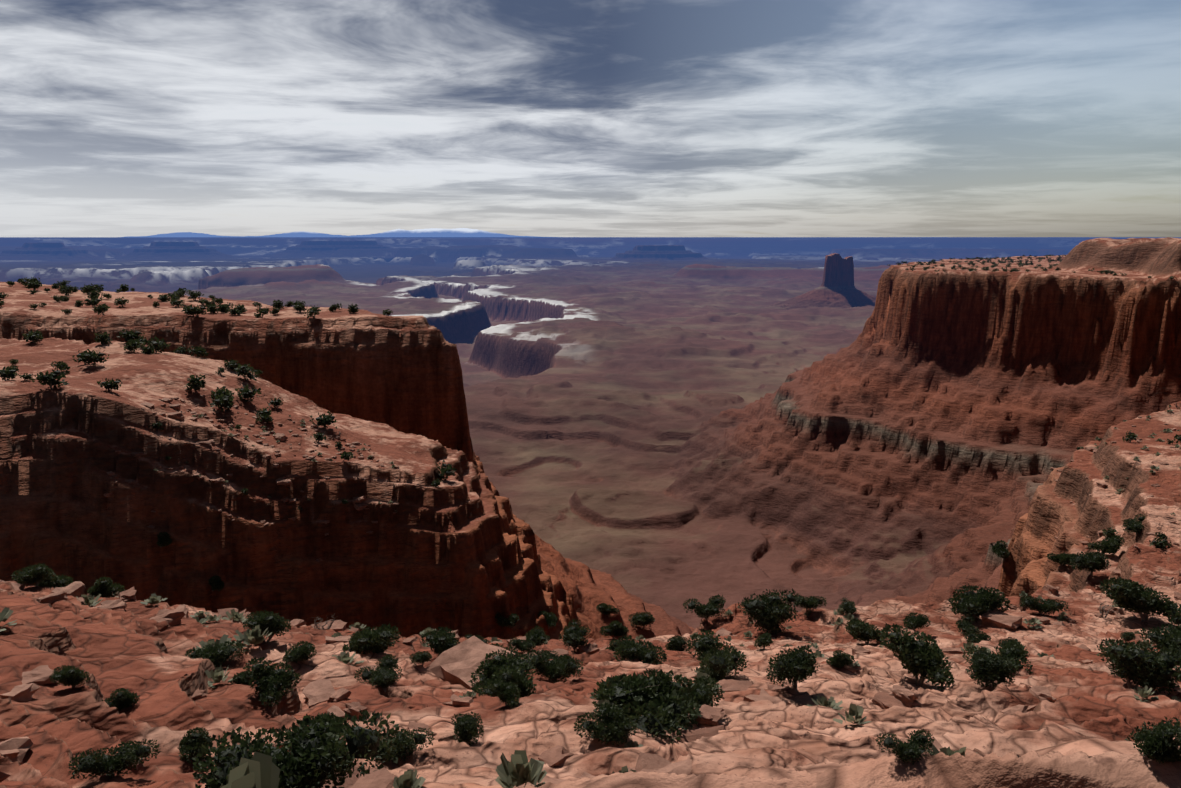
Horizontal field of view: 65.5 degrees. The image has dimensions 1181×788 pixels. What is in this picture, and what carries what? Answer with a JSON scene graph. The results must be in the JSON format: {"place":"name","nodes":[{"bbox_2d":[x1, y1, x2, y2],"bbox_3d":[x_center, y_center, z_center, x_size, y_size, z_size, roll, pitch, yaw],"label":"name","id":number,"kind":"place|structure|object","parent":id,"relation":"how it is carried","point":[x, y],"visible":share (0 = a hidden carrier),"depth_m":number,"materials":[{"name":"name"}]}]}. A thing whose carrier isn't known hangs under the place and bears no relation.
{"place":"outdoors","nodes":[
{"label":"outdoors","id":0,"kind":"place"},
{"bbox_2d":[127,228,536,236],"bbox_3d":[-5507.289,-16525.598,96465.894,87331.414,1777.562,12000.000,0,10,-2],"label":"mountains","id":1,"kind":"structure","parent":0,"point":[456,232],"depth_m":94747.34,"materials":[{"name":"stone"}]},
{"bbox_2d":[0,237,1180,787],"bbox_3d":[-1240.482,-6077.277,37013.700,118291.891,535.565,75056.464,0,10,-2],"label":"terrain","id":2,"kind":"structure","parent":0,"point":[594,425],"depth_m":332.12,"materials":[{"name":"stone"}]},
{"bbox_2d":[0,607,16,631],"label":"agave plant","id":3,"kind":"object","parent":2,"relation":"on","point":[5,613],"visible":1,"depth_m":33.78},
{"bbox_2d":[0,367,18,380],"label":"shrub","id":4,"kind":"object","parent":2,"relation":"on","point":[7,374],"visible":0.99,"depth_m":200.69,"materials":[{"name":"green plant"}]},
{"bbox_2d":[11,563,54,586],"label":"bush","id":5,"kind":"object","parent":2,"relation":"on","point":[36,574],"visible":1,"depth_m":51.36,"materials":[{"name":"green plant"}]},
{"bbox_2d":[29,367,69,389],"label":"shrub","id":6,"kind":"object","parent":2,"relation":"on","point":[51,377],"visible":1,"depth_m":195.23,"materials":[{"name":"green plant"}]},
{"bbox_2d":[0,242,106,260],"bbox_3d":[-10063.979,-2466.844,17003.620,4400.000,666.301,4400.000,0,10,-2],"label":"butte","id":7,"kind":"object","parent":2,"relation":"on","point":[46,251],"visible":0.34,"depth_m":16595.61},
{"bbox_2d":[34,573,72,587],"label":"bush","id":8,"kind":"object","parent":2,"relation":"on","point":[62,582],"visible":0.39,"depth_m":55.70,"materials":[{"name":"green plant"}]},
{"bbox_2d":[49,665,89,688],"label":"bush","id":9,"kind":"object","parent":2,"relation":"on","point":[72,676],"visible":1,"depth_m":28.53,"materials":[{"name":"green plant"}]},
{"bbox_2d":[76,594,102,605],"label":"shrub","id":10,"kind":"object","parent":2,"relation":"on","point":[89,600],"visible":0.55,"depth_m":48.83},
{"bbox_2d":[77,350,108,365],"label":"shrub","id":11,"kind":"object","parent":2,"relation":"on","point":[89,357],"visible":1,"depth_m":231.66,"materials":[{"name":"green plant"}]},
{"bbox_2d":[87,577,124,597],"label":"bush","id":12,"kind":"object","parent":2,"relation":"on","point":[105,588],"visible":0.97,"depth_m":51.79,"materials":[{"name":"green plant"}]},
{"bbox_2d":[97,378,121,391],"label":"shrub","id":13,"kind":"object","parent":2,"relation":"on","point":[110,384],"visible":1,"depth_m":203.15,"materials":[{"name":"green plant"}]},
{"bbox_2d":[68,739,160,779],"bbox_3d":[-10.765,8.318,20.917,1.916,0.920,1.151,-3,10,-15],"label":"shrub","id":14,"kind":"object","parent":2,"relation":"on","point":[126,756],"visible":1,"depth_m":20.73,"materials":[{"name":"green plant"}]},
{"bbox_2d":[102,688,139,711],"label":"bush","id":15,"kind":"object","parent":2,"relation":"on","point":[119,699],"visible":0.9,"depth_m":28.91,"materials":[{"name":"green plant"}]},
{"bbox_2d":[116,329,144,340],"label":"shrub","id":16,"kind":"object","parent":2,"relation":"on","point":[131,334],"visible":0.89,"depth_m":266.88,"materials":[{"name":"green plant"}]},
{"bbox_2d":[123,338,144,352],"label":"shrub","id":17,"kind":"object","parent":2,"relation":"on","point":[132,345],"visible":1,"depth_m":257.01,"materials":[{"name":"green plant"}]},
{"bbox_2d":[147,336,170,352],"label":"shrub","id":18,"kind":"object","parent":2,"relation":"on","point":[162,345],"visible":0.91,"depth_m":261.04,"materials":[{"name":"green plant"}]},
{"bbox_2d":[156,532,171,546],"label":"shrub","id":19,"kind":"object","parent":2,"relation":"on","point":[164,539],"visible":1,"depth_m":184.38,"materials":[{"name":"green plant"}]},
{"bbox_2d":[106,241,265,258],"bbox_3d":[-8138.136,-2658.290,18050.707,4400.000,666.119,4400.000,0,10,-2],"label":"mesa","id":20,"kind":"structure","parent":2,"relation":"on","point":[174,250],"depth_m":17606.25,"materials":[{"name":"stone"}]},
{"bbox_2d":[177,727,211,763],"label":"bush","id":21,"kind":"object","parent":2,"relation":"on","point":[192,743],"visible":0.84,"depth_m":25.38,"materials":[{"name":"green plant"}]},
{"bbox_2d":[184,374,205,389],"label":"shrub","id":22,"kind":"object","parent":2,"relation":"on","point":[194,383],"visible":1,"depth_m":226.57,"materials":[{"name":"green plant"}]},
{"bbox_2d":[187,346,208,357],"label":"shrub","id":23,"kind":"object","parent":2,"relation":"on","point":[199,351],"visible":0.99,"depth_m":264.44,"materials":[{"name":"green plant"}]},
{"bbox_2d":[195,634,231,649],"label":"shrub","id":24,"kind":"object","parent":2,"relation":"on","point":[223,639],"visible":0.33,"depth_m":38.09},
{"bbox_2d":[185,640,245,666],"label":"shrub","id":25,"kind":"object","parent":2,"relation":"on","point":[217,655],"visible":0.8,"depth_m":36.87,"materials":[{"name":"green plant"}]},
{"bbox_2d":[208,575,224,590],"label":"shrub","id":26,"kind":"object","parent":2,"relation":"on","point":[216,583],"visible":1,"depth_m":185.09,"materials":[{"name":"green plant"}]},
{"bbox_2d":[205,665,234,687],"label":"shrub","id":27,"kind":"object","parent":2,"relation":"on","point":[218,675],"visible":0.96,"depth_m":33.78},
{"bbox_2d":[208,392,234,411],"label":"shrub","id":28,"kind":"object","parent":2,"relation":"on","point":[224,402],"visible":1,"depth_m":222.78,"materials":[{"name":"green plant"}]},
{"bbox_2d":[222,609,247,622],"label":"agave plant","id":29,"kind":"object","parent":2,"relation":"on","point":[235,616],"visible":0.84,"depth_m":52.88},
{"bbox_2d":[206,751,279,787],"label":"agave plant","id":30,"kind":"object","parent":2,"relation":"on","point":[259,770],"visible":0.97,"depth_m":9.60,"materials":[{"name":"plant"}]},
{"bbox_2d":[230,670,256,684],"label":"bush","id":31,"kind":"object","parent":2,"relation":"on","point":[240,678],"visible":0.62,"depth_m":33.74,"materials":[{"name":"green plant"}]},
{"bbox_2d":[233,364,259,380],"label":"shrub","id":32,"kind":"object","parent":2,"relation":"on","point":[244,369],"visible":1,"depth_m":250.97,"materials":[{"name":"green plant"}]},
{"bbox_2d":[235,384,261,401],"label":"shrub","id":33,"kind":"object","parent":2,"relation":"on","point":[247,393],"visible":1,"depth_m":236.65,"materials":[{"name":"green plant"}]},
{"bbox_2d":[233,625,271,650],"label":"agave plant","id":34,"kind":"object","parent":2,"relation":"on","point":[252,636],"visible":0.95,"depth_m":40.15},
{"bbox_2d":[242,610,291,641],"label":"shrub","id":35,"kind":"object","parent":2,"relation":"on","point":[274,624],"visible":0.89,"depth_m":42.63,"materials":[{"name":"green plant"}]},
{"bbox_2d":[242,656,301,706],"bbox_3d":[-11.385,10.215,32.234,2.007,1.521,2.192,1,10,3],"label":"shrub","id":36,"kind":"object","parent":2,"relation":"on","point":[271,682],"visible":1,"depth_m":32.31,"materials":[{"name":"green plant"}]},
{"bbox_2d":[192,710,402,787],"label":"shrub","id":37,"kind":"object","parent":2,"relation":"on","point":[318,754],"visible":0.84,"depth_m":10.11,"materials":[{"name":"green plant"}]},
{"bbox_2d":[282,641,316,662],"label":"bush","id":38,"kind":"object","parent":2,"relation":"on","point":[300,652],"visible":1,"depth_m":39.39,"materials":[{"name":"green plant"}]},
{"bbox_2d":[251,241,394,261],"bbox_3d":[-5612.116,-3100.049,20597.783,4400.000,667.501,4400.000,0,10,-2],"label":"mesa","id":39,"kind":"structure","parent":2,"relation":"on","point":[303,249],"depth_m":19905.59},
{"bbox_2d":[312,411,337,427],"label":"shrub","id":40,"kind":"object","parent":2,"relation":"on","point":[325,420],"visible":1,"depth_m":231.45,"materials":[{"name":"green plant"}]},
{"bbox_2d":[331,652,363,665],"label":"agave plant","id":41,"kind":"object","parent":2,"relation":"on","point":[344,657],"visible":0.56,"depth_m":41.15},
{"bbox_2d":[342,623,400,653],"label":"shrub","id":42,"kind":"object","parent":2,"relation":"on","point":[377,640],"visible":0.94,"depth_m":44.84,"materials":[{"name":"green plant"}]},
{"bbox_2d":[354,654,402,683],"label":"shrub","id":43,"kind":"object","parent":2,"relation":"on","point":[366,674],"visible":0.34,"depth_m":38.23,"materials":[{"name":"green plant"}]},
{"bbox_2d":[369,666,399,691],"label":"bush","id":44,"kind":"object","parent":2,"relation":"on","point":[385,679],"visible":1,"depth_m":36.14,"materials":[{"name":"green plant"}]},
{"bbox_2d":[372,727,434,761],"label":"shrub","id":45,"kind":"object","parent":2,"relation":"on","point":[409,742],"visible":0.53,"depth_m":28.33,"materials":[{"name":"green plant"}]},
{"bbox_2d":[393,768,425,787],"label":"shrub","id":46,"kind":"object","parent":2,"relation":"on","point":[408,778],"visible":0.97,"depth_m":22.54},
{"bbox_2d":[409,651,431,665],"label":"bush","id":47,"kind":"object","parent":2,"relation":"on","point":[423,657],"visible":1,"depth_m":42.52,"materials":[{"name":"green plant"}]},
{"bbox_2d":[421,627,459,655],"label":"bush","id":48,"kind":"object","parent":2,"relation":"on","point":[442,639],"visible":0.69,"depth_m":46.84,"materials":[{"name":"green plant"}]},
{"bbox_2d":[436,460,456,479],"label":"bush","id":49,"kind":"object","parent":2,"relation":"on","point":[446,471],"visible":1,"depth_m":222.67,"materials":[{"name":"green plant"}]},
{"bbox_2d":[451,711,483,745],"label":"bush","id":50,"kind":"object","parent":2,"relation":"on","point":[465,727],"visible":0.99,"depth_m":30.54,"materials":[{"name":"green plant"}]},
{"bbox_2d":[468,650,535,692],"bbox_3d":[-3.721,11.890,38.520,2.850,2.055,2.344,0,10,0],"label":"bush","id":51,"kind":"object","parent":2,"relation":"on","point":[489,668],"visible":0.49,"depth_m":38.57,"materials":[{"name":"green plant"}]},
{"bbox_2d":[471,664,536,696],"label":"shrub","id":52,"kind":"object","parent":2,"relation":"on","point":[522,683],"visible":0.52,"depth_m":36.59,"materials":[{"name":"green plant"}]},
{"bbox_2d":[489,680,520,707],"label":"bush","id":53,"kind":"object","parent":2,"relation":"on","point":[510,693],"visible":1,"depth_m":34.32,"materials":[{"name":"green plant"}]},
{"bbox_2d":[493,612,518,628],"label":"shrub","id":54,"kind":"object","parent":2,"relation":"on","point":[510,621],"visible":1,"depth_m":203.05,"materials":[{"name":"green plant"}]},
{"bbox_2d":[495,750,546,787],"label":"agave plant","id":55,"kind":"object","parent":2,"relation":"on","point":[519,769],"visible":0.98,"depth_m":19.72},
{"bbox_2d":[508,637,535,652],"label":"bush","id":56,"kind":"object","parent":2,"relation":"on","point":[527,645],"visible":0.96,"depth_m":55.78,"materials":[{"name":"green plant"}]},
{"bbox_2d":[524,625,549,645],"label":"bush","id":57,"kind":"object","parent":2,"relation":"on","point":[535,637],"visible":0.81,"depth_m":64.24,"materials":[{"name":"green plant"}]},
{"bbox_2d":[538,610,557,628],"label":"shrub","id":58,"kind":"object","parent":2,"relation":"on","point":[551,620],"visible":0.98,"depth_m":218.60,"materials":[{"name":"green plant"}]},
{"bbox_2d":[524,649,583,682],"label":"bush","id":59,"kind":"object","parent":2,"relation":"on","point":[565,666],"visible":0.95,"depth_m":46.55,"materials":[{"name":"green plant"}]},
{"bbox_2d":[558,618,589,649],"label":"bush","id":60,"kind":"object","parent":2,"relation":"on","point":[575,634],"visible":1,"depth_m":60.65,"materials":[{"name":"green plant"}]},
{"bbox_2d":[0,389,1180,787],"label":"rocks","id":61,"kind":"object","parent":2,"relation":"on","point":[460,663],"visible":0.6,"depth_m":41.60,"materials":[{"name":"stone"}]},
{"bbox_2d":[573,702,637,745],"bbox_3d":[0.459,10.820,29.735,1.857,1.130,1.776,-5,11,-29],"label":"shrub","id":62,"kind":"object","parent":2,"relation":"on","point":[614,724],"visible":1,"depth_m":29.65,"materials":[{"name":"green plant"}]},
{"bbox_2d":[596,603,618,616],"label":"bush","id":63,"kind":"object","parent":2,"relation":"on","point":[605,608],"visible":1,"depth_m":351.02,"materials":[{"name":"green plant"}]},
{"bbox_2d":[599,620,628,638],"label":"bush","id":64,"kind":"object","parent":2,"relation":"on","point":[617,628],"visible":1,"depth_m":81.17,"materials":[{"name":"green plant"}]},
{"bbox_2d":[596,669,670,715],"bbox_3d":[1.513,11.044,33.895,2.494,2.019,2.651,-6,12,-33],"label":"shrub","id":65,"kind":"object","parent":2,"relation":"on","point":[655,672],"visible":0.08,"depth_m":33.57,"materials":[{"name":"green plant"}]},
{"bbox_2d":[612,635,666,664],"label":"bush","id":66,"kind":"object","parent":2,"relation":"on","point":[642,651],"visible":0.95,"depth_m":55.10,"materials":[{"name":"green plant"}]},
{"bbox_2d":[628,611,654,628],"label":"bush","id":67,"kind":"object","parent":2,"relation":"on","point":[641,619],"visible":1,"depth_m":362.37,"materials":[{"name":"green plant"}]},
{"bbox_2d":[590,670,701,743],"bbox_3d":[2.256,11.223,32.309,4.007,2.373,4.076,-3,10,-15],"label":"shrub","id":68,"kind":"object","parent":2,"relation":"on","point":[660,712],"visible":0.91,"depth_m":32.26,"materials":[{"name":"green plant"}]},
{"bbox_2d":[610,245,708,259],"bbox_3d":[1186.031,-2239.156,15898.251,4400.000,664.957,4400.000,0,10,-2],"label":"mesa","id":69,"kind":"structure","parent":2,"relation":"on","point":[667,252],"depth_m":15481.45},
{"bbox_2d":[665,635,688,650],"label":"bush","id":70,"kind":"object","parent":2,"relation":"on","point":[677,643],"visible":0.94,"depth_m":73.24,"materials":[{"name":"green plant"}]},
{"bbox_2d":[673,675,724,707],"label":"shrub","id":71,"kind":"object","parent":2,"relation":"on","point":[702,693],"visible":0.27,"depth_m":36.33,"materials":[{"name":"green plant"}]},
{"bbox_2d":[683,594,725,619],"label":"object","id":72,"kind":"object","parent":2,"relation":"on","point":[711,607],"visible":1,"depth_m":90.30,"materials":[{"name":"green plant"}]},
{"bbox_2d":[687,629,747,678],"bbox_3d":[6.518,13.505,46.657,2.865,2.402,4.459,-1,10,-4],"label":"bush","id":73,"kind":"object","parent":2,"relation":"on","point":[710,654],"visible":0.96,"depth_m":46.29,"materials":[{"name":"green plant"}]},
{"bbox_2d":[754,633,772,648],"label":"bush","id":74,"kind":"object","parent":2,"relation":"on","point":[764,639],"visible":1,"depth_m":64.77,"materials":[{"name":"green plant"}]},
{"bbox_2d":[737,588,802,634],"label":"shrub","id":75,"kind":"object","parent":2,"relation":"on","point":[769,612],"visible":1,"depth_m":85.20,"materials":[{"name":"green plant"}]},
{"bbox_2d":[766,645,819,687],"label":"shrub","id":76,"kind":"object","parent":2,"relation":"on","point":[795,665],"visible":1,"depth_m":39.89,"materials":[{"name":"green plant"}]},
{"bbox_2d":[793,594,826,611],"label":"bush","id":77,"kind":"object","parent":2,"relation":"on","point":[810,602],"visible":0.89,"depth_m":93.33,"materials":[{"name":"green plant"}]},
{"bbox_2d":[763,253,875,309],"bbox_3d":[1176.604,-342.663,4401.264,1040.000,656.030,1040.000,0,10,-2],"label":"butte","id":78,"kind":"object","parent":2,"relation":"on","point":[836,289],"visible":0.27,"depth_m":4316.40,"materials":[{"name":"stone"}]},
{"bbox_2d":[805,694,842,709],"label":"shrub","id":79,"kind":"object","parent":2,"relation":"on","point":[823,701],"visible":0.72,"depth_m":38.16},
{"bbox_2d":[826,650,854,668],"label":"shrub","id":80,"kind":"object","parent":2,"relation":"on","point":[837,660],"visible":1,"depth_m":51.41,"materials":[{"name":"green plant"}]},
{"bbox_2d":[840,597,857,613],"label":"shrub","id":81,"kind":"object","parent":2,"relation":"on","point":[848,607],"visible":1,"depth_m":92.26,"materials":[{"name":"green plant"}]},
{"bbox_2d":[833,704,872,728],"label":"plant","id":82,"kind":"object","parent":2,"relation":"on","point":[856,711],"visible":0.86,"depth_m":34.49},
{"bbox_2d":[844,618,886,644],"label":"shrub","id":83,"kind":"object","parent":2,"relation":"on","point":[860,629],"visible":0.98,"depth_m":80.33,"materials":[{"name":"green plant"}]},
{"bbox_2d":[876,729,934,764],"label":"shrub","id":84,"kind":"object","parent":2,"relation":"on","point":[914,746],"visible":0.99,"depth_m":5.35,"materials":[{"name":"green plant"}]},
{"bbox_2d":[878,623,954,689],"bbox_3d":[15.566,12.398,42.980,3.016,2.759,4.177,-4,10,-20],"label":"shrub","id":85,"kind":"object","parent":2,"relation":"on","point":[921,655],"visible":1,"depth_m":42.77,"materials":[{"name":"green plant"}]},
{"bbox_2d":[902,611,930,628],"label":"shrub","id":86,"kind":"object","parent":2,"relation":"on","point":[918,621],"visible":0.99,"depth_m":84.92,"materials":[{"name":"green plant"}]},
{"bbox_2d":[926,743,965,756],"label":"shrub","id":87,"kind":"object","parent":2,"relation":"on","point":[948,751],"visible":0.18,"depth_m":27.77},
{"bbox_2d":[955,614,979,634],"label":"shrub","id":88,"kind":"object","parent":2,"relation":"on","point":[964,625],"visible":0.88,"depth_m":86.27,"materials":[{"name":"green plant"}]},
{"bbox_2d":[963,631,991,642],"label":"shrub","id":89,"kind":"object","parent":2,"relation":"on","point":[971,635],"visible":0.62,"depth_m":79.68,"materials":[{"name":"green plant"}]},
{"bbox_2d":[947,584,1011,617],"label":"shrub","id":90,"kind":"object","parent":2,"relation":"on","point":[980,602],"visible":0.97,"depth_m":88.66,"materials":[{"name":"green plant"}]},
{"bbox_2d":[965,650,1015,687],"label":"shrub","id":91,"kind":"object","parent":2,"relation":"on","point":[988,669],"visible":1,"depth_m":40.77,"materials":[{"name":"green plant"}]},
{"bbox_2d":[962,640,1032,676],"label":"shrub","id":92,"kind":"object","parent":2,"relation":"on","point":[1015,655],"visible":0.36,"depth_m":51.30,"materials":[{"name":"green plant"}]},
{"bbox_2d":[992,540,1009,560],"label":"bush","id":93,"kind":"object","parent":2,"relation":"on","point":[999,549],"visible":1,"depth_m":181.30,"materials":[{"name":"green plant"}]},
{"bbox_2d":[1020,595,1068,614],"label":"shrub","id":94,"kind":"object","parent":2,"relation":"on","point":[1046,607],"visible":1,"depth_m":93.71,"materials":[{"name":"green plant"}]},
{"bbox_2d":[1046,553,1078,565],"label":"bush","id":95,"kind":"object","parent":2,"relation":"on","point":[1061,559],"visible":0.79,"depth_m":139.47,"materials":[{"name":"green plant"}]},
{"bbox_2d":[1069,551,1110,575],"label":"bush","id":96,"kind":"object","parent":2,"relation":"on","point":[1090,562],"visible":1,"depth_m":119.51,"materials":[{"name":"green plant"}]},
{"bbox_2d":[1087,535,1124,554],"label":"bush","id":97,"kind":"object","parent":2,"relation":"on","point":[1112,545],"visible":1,"depth_m":127.94,"materials":[{"name":"green plant"}]},
{"bbox_2d":[1122,513,1146,534],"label":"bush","id":98,"kind":"object","parent":2,"relation":"on","point":[1134,524],"visible":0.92,"depth_m":127.51,"materials":[{"name":"green plant"}]},
{"bbox_2d":[1094,638,1180,694],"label":"shrub","id":99,"kind":"object","parent":2,"relation":"on","point":[1152,668],"visible":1,"depth_m":39.62,"materials":[{"name":"green plant"}]},
{"bbox_2d":[1098,577,1180,621],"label":"shrub","id":100,"kind":"object","parent":2,"relation":"on","point":[1129,595],"visible":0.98,"depth_m":92.78,"materials":[{"name":"green plant"}]},
{"bbox_2d":[1134,686,1157,701],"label":"plant","id":101,"kind":"object","parent":2,"relation":"on","point":[1143,693],"visible":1,"depth_m":37.80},
{"bbox_2d":[1125,716,1180,740],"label":"shrub","id":102,"kind":"object","parent":2,"relation":"on","point":[1144,729],"visible":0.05,"depth_m":25.47,"materials":[{"name":"green plant"}]},
{"bbox_2d":[1133,722,1180,763],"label":"shrub","id":103,"kind":"object","parent":2,"relation":"on","point":[1161,745],"visible":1,"depth_m":4.80,"materials":[{"name":"green plant"}]},
{"bbox_2d":[1139,623,1180,655],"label":"shrub","id":104,"kind":"object","parent":2,"relation":"on","point":[1169,637],"visible":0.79,"depth_m":51.63,"materials":[{"name":"green plant"}]},
{"bbox_2d":[1149,537,1171,548],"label":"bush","id":105,"kind":"object","parent":2,"relation":"on","point":[1159,543],"visible":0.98,"depth_m":116.36,"materials":[{"name":"green plant"}]},
{"bbox_2d":[1165,606,1180,628],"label":"shrub","id":106,"kind":"object","parent":2,"relation":"on","point":[1175,618],"visible":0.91,"depth_m":90.53,"materials":[{"name":"green plant"}]},
{"bbox_2d":[0,0,1180,236],"label":"sky","id":107,"kind":"structure","parent":0,"point":[119,118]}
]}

